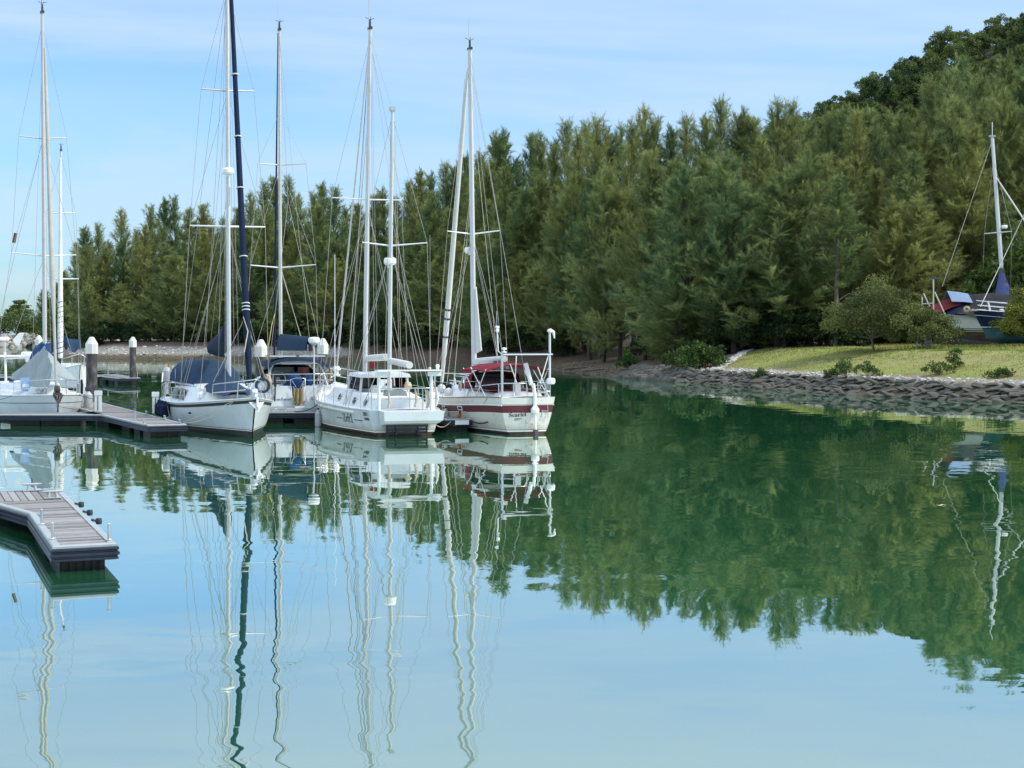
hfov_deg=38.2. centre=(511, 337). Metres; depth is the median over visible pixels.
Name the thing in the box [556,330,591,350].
undergrowth bush
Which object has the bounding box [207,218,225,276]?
casuarina tree
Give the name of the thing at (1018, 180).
casuarina tree
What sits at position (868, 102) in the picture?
rainforest tree
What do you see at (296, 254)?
casuarina tree
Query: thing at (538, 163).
casuarina tree
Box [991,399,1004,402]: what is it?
revetment rock
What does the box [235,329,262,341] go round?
undergrowth bush
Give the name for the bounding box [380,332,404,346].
undergrowth bush
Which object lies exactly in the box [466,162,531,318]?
casuarina tree
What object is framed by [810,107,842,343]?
casuarina tree
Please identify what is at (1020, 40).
rainforest tree
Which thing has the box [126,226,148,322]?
casuarina tree
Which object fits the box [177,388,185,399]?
window
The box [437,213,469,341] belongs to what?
casuarina tree
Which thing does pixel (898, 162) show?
casuarina tree
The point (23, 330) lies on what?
breakwater bush
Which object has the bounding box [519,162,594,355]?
casuarina tree
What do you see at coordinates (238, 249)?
casuarina tree
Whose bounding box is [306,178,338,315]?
casuarina tree
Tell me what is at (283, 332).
undergrowth bush
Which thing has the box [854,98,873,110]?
rainforest tree
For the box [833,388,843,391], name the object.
revetment rock
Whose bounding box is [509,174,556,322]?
casuarina tree
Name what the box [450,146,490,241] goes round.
casuarina tree
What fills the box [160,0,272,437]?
white sloop
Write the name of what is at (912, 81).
rainforest tree
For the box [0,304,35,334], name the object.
pagoda tree
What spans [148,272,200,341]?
casuarina tree
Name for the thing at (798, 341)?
undergrowth bush
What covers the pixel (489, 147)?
casuarina tree
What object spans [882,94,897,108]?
rainforest tree
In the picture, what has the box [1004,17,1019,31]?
rainforest tree
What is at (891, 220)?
casuarina tree
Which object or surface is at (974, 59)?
rainforest tree
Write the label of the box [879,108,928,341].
casuarina tree
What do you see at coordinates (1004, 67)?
casuarina tree
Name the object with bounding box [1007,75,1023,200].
casuarina tree
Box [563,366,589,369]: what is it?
driftwood log
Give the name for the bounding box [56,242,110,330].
casuarina tree
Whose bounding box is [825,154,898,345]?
casuarina tree
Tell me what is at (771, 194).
casuarina tree
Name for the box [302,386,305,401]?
white towel
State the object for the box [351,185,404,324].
casuarina tree
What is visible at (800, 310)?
undergrowth bush
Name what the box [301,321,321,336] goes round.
undergrowth bush
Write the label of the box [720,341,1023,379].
grass
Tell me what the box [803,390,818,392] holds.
revetment rock
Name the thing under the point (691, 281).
casuarina tree
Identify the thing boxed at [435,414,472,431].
floating dock
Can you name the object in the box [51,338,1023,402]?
ground
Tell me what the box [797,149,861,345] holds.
casuarina tree
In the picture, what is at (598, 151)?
casuarina tree
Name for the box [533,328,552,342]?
undergrowth bush
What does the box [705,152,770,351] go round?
casuarina tree
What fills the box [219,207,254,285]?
casuarina tree
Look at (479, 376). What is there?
dodger window
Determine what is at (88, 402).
fender
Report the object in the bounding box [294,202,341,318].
casuarina tree
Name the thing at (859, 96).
rainforest tree
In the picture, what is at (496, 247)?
casuarina tree
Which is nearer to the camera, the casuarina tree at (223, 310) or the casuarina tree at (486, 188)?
the casuarina tree at (486, 188)
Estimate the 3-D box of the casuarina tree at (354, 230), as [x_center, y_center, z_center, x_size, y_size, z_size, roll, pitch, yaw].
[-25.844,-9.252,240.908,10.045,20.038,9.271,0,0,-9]
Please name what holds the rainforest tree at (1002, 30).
on the hill
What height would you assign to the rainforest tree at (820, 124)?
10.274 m
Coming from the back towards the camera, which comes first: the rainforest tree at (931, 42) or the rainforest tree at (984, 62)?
the rainforest tree at (931, 42)
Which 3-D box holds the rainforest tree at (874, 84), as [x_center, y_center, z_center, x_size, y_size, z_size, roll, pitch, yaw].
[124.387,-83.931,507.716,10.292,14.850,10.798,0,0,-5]
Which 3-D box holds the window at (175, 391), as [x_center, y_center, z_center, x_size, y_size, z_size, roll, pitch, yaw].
[-13.968,2.265,61.337,0.140,0.430,1.502,0,0,-21]
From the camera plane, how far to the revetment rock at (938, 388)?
87.38 m
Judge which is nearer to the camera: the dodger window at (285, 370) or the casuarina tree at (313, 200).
the dodger window at (285, 370)
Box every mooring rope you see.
[78,395,139,408]
[91,392,146,405]
[184,400,233,421]
[184,400,234,422]
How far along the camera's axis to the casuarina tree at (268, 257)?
252.47 m
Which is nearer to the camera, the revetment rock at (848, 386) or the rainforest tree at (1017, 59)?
the revetment rock at (848, 386)
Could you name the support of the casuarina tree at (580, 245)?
on the ground at (579, 356)
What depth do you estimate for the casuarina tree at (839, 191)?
129.80 m
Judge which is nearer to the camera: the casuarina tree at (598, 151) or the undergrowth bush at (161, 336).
the casuarina tree at (598, 151)
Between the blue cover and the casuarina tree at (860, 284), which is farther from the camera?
the casuarina tree at (860, 284)
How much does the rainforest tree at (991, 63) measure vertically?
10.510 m
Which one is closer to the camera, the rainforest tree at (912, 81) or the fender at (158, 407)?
the fender at (158, 407)
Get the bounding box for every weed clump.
[749,367,768,379]
[823,367,841,378]
[834,356,859,375]
[849,360,883,375]
[920,360,956,374]
[944,348,964,366]
[981,367,1015,378]
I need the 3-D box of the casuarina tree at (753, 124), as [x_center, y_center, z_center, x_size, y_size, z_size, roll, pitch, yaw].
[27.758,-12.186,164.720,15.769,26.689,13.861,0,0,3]
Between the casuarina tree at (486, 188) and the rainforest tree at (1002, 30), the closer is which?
the casuarina tree at (486, 188)
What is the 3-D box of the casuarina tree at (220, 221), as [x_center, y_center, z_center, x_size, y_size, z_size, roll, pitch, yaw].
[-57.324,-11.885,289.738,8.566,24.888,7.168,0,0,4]
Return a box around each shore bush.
[615,348,640,367]
[660,340,730,368]
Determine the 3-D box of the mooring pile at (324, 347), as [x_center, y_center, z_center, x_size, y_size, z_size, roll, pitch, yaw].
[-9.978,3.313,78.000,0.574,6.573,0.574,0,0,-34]
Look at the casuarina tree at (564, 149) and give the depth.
203.23 m
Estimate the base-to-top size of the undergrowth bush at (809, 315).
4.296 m
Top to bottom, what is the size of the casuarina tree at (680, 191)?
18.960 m
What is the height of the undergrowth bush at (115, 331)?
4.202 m
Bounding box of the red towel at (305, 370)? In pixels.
[298,367,308,373]
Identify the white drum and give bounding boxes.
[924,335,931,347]
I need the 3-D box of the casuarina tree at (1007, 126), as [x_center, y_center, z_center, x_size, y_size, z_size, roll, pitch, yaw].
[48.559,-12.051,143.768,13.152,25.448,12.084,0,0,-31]
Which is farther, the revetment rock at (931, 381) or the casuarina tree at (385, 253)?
the casuarina tree at (385, 253)
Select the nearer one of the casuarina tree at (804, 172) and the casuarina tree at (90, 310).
the casuarina tree at (804, 172)
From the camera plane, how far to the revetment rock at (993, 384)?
84.81 m
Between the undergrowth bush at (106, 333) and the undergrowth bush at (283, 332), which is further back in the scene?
the undergrowth bush at (106, 333)
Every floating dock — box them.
[0,371,140,384]
[0,402,187,437]
[0,483,119,569]
[267,408,316,422]
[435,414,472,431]
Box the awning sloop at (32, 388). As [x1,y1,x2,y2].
[0,0,84,411]
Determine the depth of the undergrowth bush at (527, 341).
190.35 m
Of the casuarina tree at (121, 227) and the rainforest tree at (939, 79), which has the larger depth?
the rainforest tree at (939, 79)
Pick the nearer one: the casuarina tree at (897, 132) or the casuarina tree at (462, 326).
the casuarina tree at (897, 132)
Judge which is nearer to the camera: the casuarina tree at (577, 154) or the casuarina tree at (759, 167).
the casuarina tree at (759, 167)
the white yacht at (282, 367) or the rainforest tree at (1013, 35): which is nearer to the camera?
the white yacht at (282, 367)
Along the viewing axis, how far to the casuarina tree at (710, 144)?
158.12 m
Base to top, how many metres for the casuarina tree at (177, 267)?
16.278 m
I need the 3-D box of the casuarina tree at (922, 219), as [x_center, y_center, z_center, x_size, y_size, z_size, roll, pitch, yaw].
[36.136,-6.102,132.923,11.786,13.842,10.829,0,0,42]
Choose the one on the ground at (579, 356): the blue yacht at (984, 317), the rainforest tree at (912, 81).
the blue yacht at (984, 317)
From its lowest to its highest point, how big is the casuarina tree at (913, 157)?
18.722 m
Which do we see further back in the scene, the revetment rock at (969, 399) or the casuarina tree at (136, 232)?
the casuarina tree at (136, 232)
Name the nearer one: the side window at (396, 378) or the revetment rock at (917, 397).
the side window at (396, 378)
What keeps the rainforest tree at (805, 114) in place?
on the hill
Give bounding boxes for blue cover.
[305,374,311,385]
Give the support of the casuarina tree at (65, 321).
on the ground at (579, 356)
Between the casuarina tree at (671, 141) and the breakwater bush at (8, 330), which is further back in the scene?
the breakwater bush at (8, 330)
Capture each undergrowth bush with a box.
[47,318,73,339]
[66,326,97,347]
[91,335,104,344]
[92,318,125,341]
[108,321,131,341]
[120,322,148,340]
[131,319,154,341]
[144,324,172,340]
[175,329,196,341]
[178,320,206,341]
[194,325,214,340]
[215,312,242,341]
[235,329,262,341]
[250,313,271,341]
[257,314,278,341]
[270,319,297,341]
[285,315,317,336]
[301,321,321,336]
[307,322,346,345]
[318,315,356,344]
[343,335,369,347]
[345,313,377,343]
[368,323,393,347]
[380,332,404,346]
[392,327,409,341]
[396,319,432,346]
[417,330,442,347]
[426,319,461,342]
[440,311,470,339]
[482,335,502,352]
[493,340,517,351]
[501,319,542,351]
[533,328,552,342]
[541,334,575,356]
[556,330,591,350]
[621,336,655,358]
[629,316,658,351]
[681,310,749,353]
[706,289,770,349]
[718,325,759,353]
[730,335,774,349]
[750,304,810,346]
[752,336,792,345]
[772,288,815,346]
[772,307,828,346]
[787,307,851,346]
[808,311,863,346]
[815,290,882,345]
[816,322,870,345]
[831,326,887,344]
[866,311,900,344]
[879,309,933,343]
[881,336,914,343]
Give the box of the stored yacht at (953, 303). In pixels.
[922,122,1023,345]
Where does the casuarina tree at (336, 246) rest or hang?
on the ground at (579, 356)
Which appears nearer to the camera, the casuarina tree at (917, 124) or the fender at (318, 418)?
the fender at (318, 418)
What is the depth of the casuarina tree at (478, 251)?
202.97 m
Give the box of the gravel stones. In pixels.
[700,367,1023,384]
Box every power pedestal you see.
[94,391,101,411]
[152,392,158,412]
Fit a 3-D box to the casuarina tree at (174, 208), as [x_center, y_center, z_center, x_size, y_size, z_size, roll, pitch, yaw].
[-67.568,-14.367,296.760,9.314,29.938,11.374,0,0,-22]
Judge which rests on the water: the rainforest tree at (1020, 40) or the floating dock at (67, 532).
the floating dock at (67, 532)
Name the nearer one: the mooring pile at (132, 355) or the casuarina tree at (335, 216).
the mooring pile at (132, 355)
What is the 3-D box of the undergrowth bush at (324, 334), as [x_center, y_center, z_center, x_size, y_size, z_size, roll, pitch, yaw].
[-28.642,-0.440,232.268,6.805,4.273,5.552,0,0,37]
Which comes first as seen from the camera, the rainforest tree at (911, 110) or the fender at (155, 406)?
the fender at (155, 406)
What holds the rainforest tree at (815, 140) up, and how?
on the hill
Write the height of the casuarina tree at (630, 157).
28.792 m
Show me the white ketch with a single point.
(377, 402)
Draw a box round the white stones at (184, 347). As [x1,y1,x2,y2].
[52,345,343,356]
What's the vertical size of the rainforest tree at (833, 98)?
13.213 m
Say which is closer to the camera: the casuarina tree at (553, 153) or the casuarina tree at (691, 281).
the casuarina tree at (691, 281)
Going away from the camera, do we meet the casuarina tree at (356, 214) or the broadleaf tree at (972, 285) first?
the broadleaf tree at (972, 285)
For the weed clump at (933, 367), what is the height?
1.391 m
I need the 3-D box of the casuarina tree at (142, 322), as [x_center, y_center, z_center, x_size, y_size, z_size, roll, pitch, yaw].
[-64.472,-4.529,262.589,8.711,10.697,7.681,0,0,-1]
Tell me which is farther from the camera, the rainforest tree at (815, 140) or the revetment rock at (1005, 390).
the rainforest tree at (815, 140)
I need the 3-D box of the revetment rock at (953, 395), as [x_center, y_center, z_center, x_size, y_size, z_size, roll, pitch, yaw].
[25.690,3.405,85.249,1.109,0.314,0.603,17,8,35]
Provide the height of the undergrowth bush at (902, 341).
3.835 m
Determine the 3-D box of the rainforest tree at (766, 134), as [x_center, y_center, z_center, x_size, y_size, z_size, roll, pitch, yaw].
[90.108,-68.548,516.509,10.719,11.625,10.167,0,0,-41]
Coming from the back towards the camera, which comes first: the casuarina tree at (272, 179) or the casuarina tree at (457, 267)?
the casuarina tree at (272, 179)
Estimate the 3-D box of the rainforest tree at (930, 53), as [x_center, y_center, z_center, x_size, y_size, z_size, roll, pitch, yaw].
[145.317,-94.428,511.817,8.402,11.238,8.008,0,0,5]
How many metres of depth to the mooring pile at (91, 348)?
72.28 m
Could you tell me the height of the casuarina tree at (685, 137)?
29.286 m
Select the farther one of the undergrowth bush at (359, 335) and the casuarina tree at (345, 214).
the casuarina tree at (345, 214)
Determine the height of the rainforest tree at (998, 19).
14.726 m
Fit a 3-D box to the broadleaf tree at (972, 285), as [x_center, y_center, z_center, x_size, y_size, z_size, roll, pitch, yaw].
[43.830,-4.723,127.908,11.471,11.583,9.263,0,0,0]
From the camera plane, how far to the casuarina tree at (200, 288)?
255.87 m
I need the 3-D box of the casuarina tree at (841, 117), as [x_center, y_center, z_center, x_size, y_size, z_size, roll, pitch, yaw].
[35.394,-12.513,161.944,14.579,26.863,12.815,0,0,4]
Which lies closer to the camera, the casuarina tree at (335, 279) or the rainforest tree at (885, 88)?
the casuarina tree at (335, 279)
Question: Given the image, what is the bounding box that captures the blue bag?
[283,373,302,391]
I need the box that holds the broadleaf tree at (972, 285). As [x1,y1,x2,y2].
[958,218,1023,294]
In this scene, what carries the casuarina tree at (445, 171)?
on the ground at (579, 356)
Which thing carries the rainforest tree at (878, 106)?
on the hill
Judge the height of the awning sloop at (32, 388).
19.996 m
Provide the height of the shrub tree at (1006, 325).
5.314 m
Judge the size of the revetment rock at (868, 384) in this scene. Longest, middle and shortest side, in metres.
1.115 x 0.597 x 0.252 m
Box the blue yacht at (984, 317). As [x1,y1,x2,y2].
[963,215,1023,342]
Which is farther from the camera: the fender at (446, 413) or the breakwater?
the breakwater
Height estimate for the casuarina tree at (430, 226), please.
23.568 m
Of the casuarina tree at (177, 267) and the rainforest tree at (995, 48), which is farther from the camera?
the rainforest tree at (995, 48)
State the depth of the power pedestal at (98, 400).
62.49 m
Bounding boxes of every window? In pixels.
[172,388,178,397]
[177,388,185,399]
[269,367,294,377]
[349,376,359,389]
[395,377,406,389]
[471,374,504,385]
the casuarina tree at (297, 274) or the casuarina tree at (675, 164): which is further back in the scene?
the casuarina tree at (297, 274)
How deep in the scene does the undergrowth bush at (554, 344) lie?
183.61 m
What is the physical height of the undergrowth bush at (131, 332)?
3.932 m
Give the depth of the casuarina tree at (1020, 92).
160.25 m
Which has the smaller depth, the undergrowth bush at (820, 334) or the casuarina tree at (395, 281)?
the undergrowth bush at (820, 334)
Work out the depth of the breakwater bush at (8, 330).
576.15 m
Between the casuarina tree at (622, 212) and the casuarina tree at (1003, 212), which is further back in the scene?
the casuarina tree at (622, 212)
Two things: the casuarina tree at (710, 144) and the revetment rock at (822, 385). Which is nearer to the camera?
the revetment rock at (822, 385)
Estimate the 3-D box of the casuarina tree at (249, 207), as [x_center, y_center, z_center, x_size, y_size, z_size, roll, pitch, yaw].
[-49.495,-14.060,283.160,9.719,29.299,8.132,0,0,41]
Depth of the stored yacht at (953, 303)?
120.50 m
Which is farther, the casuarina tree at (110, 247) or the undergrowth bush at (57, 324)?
the casuarina tree at (110, 247)
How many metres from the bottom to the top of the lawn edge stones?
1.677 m
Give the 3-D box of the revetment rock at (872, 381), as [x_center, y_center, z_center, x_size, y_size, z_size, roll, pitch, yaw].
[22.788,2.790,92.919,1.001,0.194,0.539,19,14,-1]
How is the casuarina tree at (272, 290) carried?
on the ground at (579, 356)
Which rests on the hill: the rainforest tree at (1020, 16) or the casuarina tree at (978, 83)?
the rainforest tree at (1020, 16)
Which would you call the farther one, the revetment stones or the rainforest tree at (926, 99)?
the rainforest tree at (926, 99)
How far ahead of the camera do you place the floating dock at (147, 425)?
60.24 m
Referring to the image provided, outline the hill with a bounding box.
[395,41,1023,337]
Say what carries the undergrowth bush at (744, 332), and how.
on the ground at (579, 356)
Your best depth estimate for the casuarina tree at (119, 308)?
266.35 m
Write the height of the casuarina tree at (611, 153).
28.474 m
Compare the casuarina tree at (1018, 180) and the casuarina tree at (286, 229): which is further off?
the casuarina tree at (286, 229)
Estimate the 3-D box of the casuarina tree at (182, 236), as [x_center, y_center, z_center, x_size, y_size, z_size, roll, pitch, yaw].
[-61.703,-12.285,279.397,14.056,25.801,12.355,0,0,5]
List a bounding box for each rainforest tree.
[761,125,779,148]
[797,111,820,143]
[798,128,825,149]
[812,100,827,116]
[813,117,832,133]
[818,95,840,125]
[826,100,853,123]
[838,90,859,109]
[852,110,886,135]
[853,71,879,101]
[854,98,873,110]
[857,87,875,104]
[859,73,883,103]
[862,98,872,110]
[863,101,887,115]
[876,68,908,113]
[877,116,889,140]
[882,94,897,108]
[883,83,917,107]
[887,56,910,79]
[891,61,916,80]
[892,99,918,116]
[898,72,927,105]
[898,104,923,123]
[901,55,922,63]
[901,55,929,77]
[916,94,927,108]
[919,55,953,85]
[919,70,945,94]
[919,91,943,115]
[921,30,949,57]
[922,49,938,63]
[933,25,963,62]
[939,39,964,65]
[952,36,987,61]
[953,66,978,85]
[958,29,973,39]
[961,32,988,51]
[965,55,984,71]
[974,32,995,56]
[974,59,992,78]
[983,13,1011,41]
[984,54,1001,75]
[987,23,1004,44]
[990,24,1009,40]
[991,37,1006,58]
[991,61,1017,78]
[997,44,1023,71]
[998,40,1016,56]
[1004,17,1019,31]
[1004,28,1023,44]
[1015,13,1023,24]
[1016,17,1023,43]
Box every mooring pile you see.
[35,335,42,346]
[85,337,97,401]
[129,337,136,384]
[255,339,266,378]
[317,338,327,384]
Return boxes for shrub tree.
[819,273,935,350]
[878,307,965,348]
[989,286,1023,340]
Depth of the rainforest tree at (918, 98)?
472.93 m
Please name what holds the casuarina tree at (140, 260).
on the ground at (579, 356)
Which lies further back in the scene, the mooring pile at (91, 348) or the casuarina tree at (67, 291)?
the casuarina tree at (67, 291)
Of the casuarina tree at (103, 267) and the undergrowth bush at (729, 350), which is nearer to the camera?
the undergrowth bush at (729, 350)
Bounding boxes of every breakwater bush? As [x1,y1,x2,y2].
[0,316,16,334]
[15,320,32,333]
[22,326,36,333]
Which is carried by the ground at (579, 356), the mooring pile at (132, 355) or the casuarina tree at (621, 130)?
the casuarina tree at (621, 130)
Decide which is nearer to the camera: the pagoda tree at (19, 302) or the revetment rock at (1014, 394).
the revetment rock at (1014, 394)
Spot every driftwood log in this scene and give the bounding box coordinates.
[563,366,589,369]
[581,368,604,371]
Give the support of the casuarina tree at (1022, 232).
on the ground at (579, 356)
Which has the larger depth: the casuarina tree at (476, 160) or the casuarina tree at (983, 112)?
the casuarina tree at (476, 160)
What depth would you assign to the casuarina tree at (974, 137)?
137.00 m
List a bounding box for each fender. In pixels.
[84,390,92,407]
[154,400,159,414]
[157,400,163,415]
[160,401,169,416]
[315,408,320,426]
[444,407,448,415]
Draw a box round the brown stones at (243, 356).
[52,353,467,364]
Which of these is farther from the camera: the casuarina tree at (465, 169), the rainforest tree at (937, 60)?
the rainforest tree at (937, 60)
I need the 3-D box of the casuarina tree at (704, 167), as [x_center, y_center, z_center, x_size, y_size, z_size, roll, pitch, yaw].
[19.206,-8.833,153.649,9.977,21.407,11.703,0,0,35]
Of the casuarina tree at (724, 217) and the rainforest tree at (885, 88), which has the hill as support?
the rainforest tree at (885, 88)
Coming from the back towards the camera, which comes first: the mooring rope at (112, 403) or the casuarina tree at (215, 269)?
the casuarina tree at (215, 269)
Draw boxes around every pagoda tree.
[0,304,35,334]
[4,299,33,312]
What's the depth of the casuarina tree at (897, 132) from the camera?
156.20 m
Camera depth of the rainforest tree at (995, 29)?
513.02 m
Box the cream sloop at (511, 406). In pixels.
[433,37,554,434]
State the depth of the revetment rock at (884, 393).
89.62 m
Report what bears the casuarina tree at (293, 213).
on the ground at (579, 356)
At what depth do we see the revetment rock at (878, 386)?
91.66 m
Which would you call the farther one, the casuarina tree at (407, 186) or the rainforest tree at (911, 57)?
the rainforest tree at (911, 57)
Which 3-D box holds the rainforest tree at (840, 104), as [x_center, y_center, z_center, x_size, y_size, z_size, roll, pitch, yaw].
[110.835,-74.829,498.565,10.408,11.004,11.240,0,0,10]
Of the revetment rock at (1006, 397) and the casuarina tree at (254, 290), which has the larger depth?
the casuarina tree at (254, 290)
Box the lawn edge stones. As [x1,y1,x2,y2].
[709,349,753,369]
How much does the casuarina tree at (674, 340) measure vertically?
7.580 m
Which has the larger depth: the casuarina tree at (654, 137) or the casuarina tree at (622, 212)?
the casuarina tree at (654, 137)
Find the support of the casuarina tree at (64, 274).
on the ground at (579, 356)
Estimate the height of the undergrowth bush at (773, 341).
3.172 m
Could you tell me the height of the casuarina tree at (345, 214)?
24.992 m
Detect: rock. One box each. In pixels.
[748,379,765,384]
[774,381,785,384]
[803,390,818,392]
[816,383,827,387]
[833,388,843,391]
[838,379,850,382]
[846,384,856,389]
[857,382,872,389]
[867,379,877,383]
[872,385,885,387]
[880,377,894,380]
[881,391,889,396]
[895,379,907,382]
[895,387,906,391]
[910,396,922,398]
[920,390,936,393]
[925,383,936,387]
[926,380,939,383]
[927,392,939,396]
[932,387,943,390]
[938,396,948,399]
[939,389,951,393]
[948,393,960,397]
[953,385,969,389]
[957,385,970,387]
[960,398,976,400]
[971,382,985,388]
[977,394,988,397]
[985,392,1000,398]
[986,382,998,385]
[989,395,1001,399]
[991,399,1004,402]
[1000,395,1012,399]
[1001,388,1011,392]
[1002,382,1015,387]
[1009,391,1023,396]
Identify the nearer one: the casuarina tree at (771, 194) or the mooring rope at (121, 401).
the mooring rope at (121, 401)
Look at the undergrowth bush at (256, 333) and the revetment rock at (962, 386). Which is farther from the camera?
the undergrowth bush at (256, 333)
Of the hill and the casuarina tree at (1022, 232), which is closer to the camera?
the casuarina tree at (1022, 232)
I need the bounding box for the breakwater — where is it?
[0,335,154,346]
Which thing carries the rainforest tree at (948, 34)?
on the hill
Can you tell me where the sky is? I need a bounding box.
[0,0,1023,334]
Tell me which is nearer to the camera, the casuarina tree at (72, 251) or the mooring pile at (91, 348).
the mooring pile at (91, 348)
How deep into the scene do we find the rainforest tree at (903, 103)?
469.02 m
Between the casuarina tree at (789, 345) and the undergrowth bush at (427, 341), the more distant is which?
the undergrowth bush at (427, 341)
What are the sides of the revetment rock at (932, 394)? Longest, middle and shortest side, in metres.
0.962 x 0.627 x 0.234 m
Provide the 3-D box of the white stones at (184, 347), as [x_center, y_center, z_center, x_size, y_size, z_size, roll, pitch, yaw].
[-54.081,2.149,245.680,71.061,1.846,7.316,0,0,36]
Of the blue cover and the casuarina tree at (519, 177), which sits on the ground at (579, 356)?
the casuarina tree at (519, 177)
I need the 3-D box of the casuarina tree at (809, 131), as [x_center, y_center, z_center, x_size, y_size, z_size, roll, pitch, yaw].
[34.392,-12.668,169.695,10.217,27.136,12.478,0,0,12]
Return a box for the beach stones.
[503,356,703,376]
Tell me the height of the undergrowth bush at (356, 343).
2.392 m
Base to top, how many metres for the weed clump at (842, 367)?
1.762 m
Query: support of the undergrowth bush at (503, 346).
on the ground at (579, 356)
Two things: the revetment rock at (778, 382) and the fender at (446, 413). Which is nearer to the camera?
the fender at (446, 413)
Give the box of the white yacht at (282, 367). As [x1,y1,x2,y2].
[242,20,334,421]
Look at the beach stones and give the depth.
159.76 m
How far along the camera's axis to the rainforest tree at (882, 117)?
458.70 m
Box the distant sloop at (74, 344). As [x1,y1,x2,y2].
[47,143,85,389]
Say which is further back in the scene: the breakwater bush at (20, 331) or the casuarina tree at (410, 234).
the breakwater bush at (20, 331)
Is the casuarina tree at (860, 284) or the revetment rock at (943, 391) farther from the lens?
the casuarina tree at (860, 284)
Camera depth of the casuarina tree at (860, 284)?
134.58 m
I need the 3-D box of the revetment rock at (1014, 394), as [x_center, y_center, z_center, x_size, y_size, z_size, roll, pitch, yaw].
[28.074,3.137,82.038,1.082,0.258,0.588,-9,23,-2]
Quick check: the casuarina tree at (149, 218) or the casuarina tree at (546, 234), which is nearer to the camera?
the casuarina tree at (546, 234)
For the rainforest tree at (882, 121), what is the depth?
459.17 m
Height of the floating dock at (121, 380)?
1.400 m
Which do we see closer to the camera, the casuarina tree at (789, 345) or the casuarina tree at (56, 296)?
the casuarina tree at (789, 345)
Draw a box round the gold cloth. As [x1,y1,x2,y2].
[293,388,303,404]
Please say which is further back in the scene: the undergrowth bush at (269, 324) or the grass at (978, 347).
the undergrowth bush at (269, 324)
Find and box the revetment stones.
[613,364,696,381]
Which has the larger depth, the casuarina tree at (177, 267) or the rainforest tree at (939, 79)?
the rainforest tree at (939, 79)
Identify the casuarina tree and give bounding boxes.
[25,289,52,343]
[42,275,76,345]
[47,269,76,329]
[47,316,72,341]
[48,282,67,331]
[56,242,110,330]
[63,282,108,336]
[64,242,84,317]
[65,224,108,317]
[77,222,117,338]
[77,246,117,340]
[92,282,140,340]
[95,234,141,340]
[104,240,117,340]
[105,206,139,340]
[120,224,160,340]
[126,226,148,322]
[127,284,164,340]
[130,251,202,341]
[132,203,171,339]
[137,196,180,292]
[145,243,174,340]
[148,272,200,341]
[159,194,190,258]
[160,205,214,323]
[166,240,203,340]
[177,270,219,340]
[184,229,221,339]
[187,202,219,320]
[200,283,240,338]
[203,287,240,339]
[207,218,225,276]
[207,236,240,315]
[211,216,225,273]
[211,218,237,285]
[213,223,262,341]
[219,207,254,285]
[220,248,273,339]
[231,205,287,321]
[244,189,256,304]
[251,173,305,283]
[251,178,274,273]
[251,262,319,342]
[251,281,284,341]
[260,222,299,314]
[269,230,315,318]
[271,174,309,287]
[277,253,326,335]
[287,188,327,314]
[288,193,308,285]
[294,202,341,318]
[295,254,368,344]
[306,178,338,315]
[314,183,350,314]
[317,234,359,340]
[324,203,356,339]
[335,220,372,313]
[339,202,364,295]
[343,273,385,339]
[346,230,386,341]
[347,192,387,307]
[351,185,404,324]
[353,216,416,331]
[360,256,424,344]
[386,194,407,320]
[392,191,450,325]
[392,226,435,321]
[392,238,448,345]
[398,177,420,261]
[399,167,431,317]
[414,161,475,284]
[417,206,460,341]
[420,241,469,346]
[422,168,441,222]
[425,160,455,317]
[433,234,498,340]
[434,252,518,354]
[437,127,520,270]
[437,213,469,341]
[441,149,476,233]
[442,157,507,305]
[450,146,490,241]
[451,223,546,351]
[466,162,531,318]
[474,124,532,241]
[480,249,552,351]
[483,179,549,341]
[500,185,584,353]
[508,160,525,219]
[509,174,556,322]
[512,127,543,283]
[517,131,553,286]
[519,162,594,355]
[524,135,564,327]
[539,163,616,359]
[540,123,590,344]
[547,116,576,334]
[557,156,648,362]
[558,123,638,316]
[562,117,604,342]
[565,110,618,357]
[579,185,648,360]
[590,144,680,359]
[592,115,656,354]
[601,162,742,347]
[612,149,700,323]
[613,120,633,345]
[615,102,661,332]
[617,112,667,311]
[627,251,681,363]
[628,122,690,308]
[628,283,710,362]
[649,245,730,354]
[651,111,733,281]
[658,149,724,286]
[659,111,700,228]
[667,144,802,353]
[692,170,848,347]
[699,93,744,188]
[701,243,775,350]
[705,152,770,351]
[722,105,755,193]
[723,112,778,225]
[738,145,875,346]
[743,92,812,347]
[743,132,782,348]
[757,251,828,346]
[766,160,826,346]
[772,97,817,346]
[795,111,825,343]
[795,171,874,346]
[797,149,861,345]
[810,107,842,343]
[816,102,883,343]
[818,105,882,343]
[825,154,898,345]
[828,235,919,344]
[831,105,894,226]
[845,165,900,344]
[850,143,938,341]
[850,194,940,343]
[855,194,979,343]
[863,123,978,304]
[870,149,959,297]
[871,107,905,341]
[874,108,914,343]
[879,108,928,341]
[892,73,951,210]
[916,85,1014,297]
[922,164,1002,300]
[924,62,972,251]
[926,123,1000,278]
[947,48,980,131]
[959,65,1023,201]
[964,73,1020,209]
[965,99,1001,202]
[969,192,1023,293]
[979,85,1023,253]
[990,45,1023,158]
[998,109,1023,243]
[1006,228,1023,280]
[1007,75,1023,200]
[1008,67,1023,147]
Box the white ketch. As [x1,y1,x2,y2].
[315,0,444,435]
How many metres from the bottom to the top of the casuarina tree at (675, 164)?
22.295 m
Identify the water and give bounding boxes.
[0,347,1023,767]
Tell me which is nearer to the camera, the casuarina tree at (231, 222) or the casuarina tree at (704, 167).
the casuarina tree at (704, 167)
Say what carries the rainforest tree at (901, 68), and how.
on the hill
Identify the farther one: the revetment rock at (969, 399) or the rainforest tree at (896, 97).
the rainforest tree at (896, 97)
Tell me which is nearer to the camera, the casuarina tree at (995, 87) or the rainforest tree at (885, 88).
the casuarina tree at (995, 87)

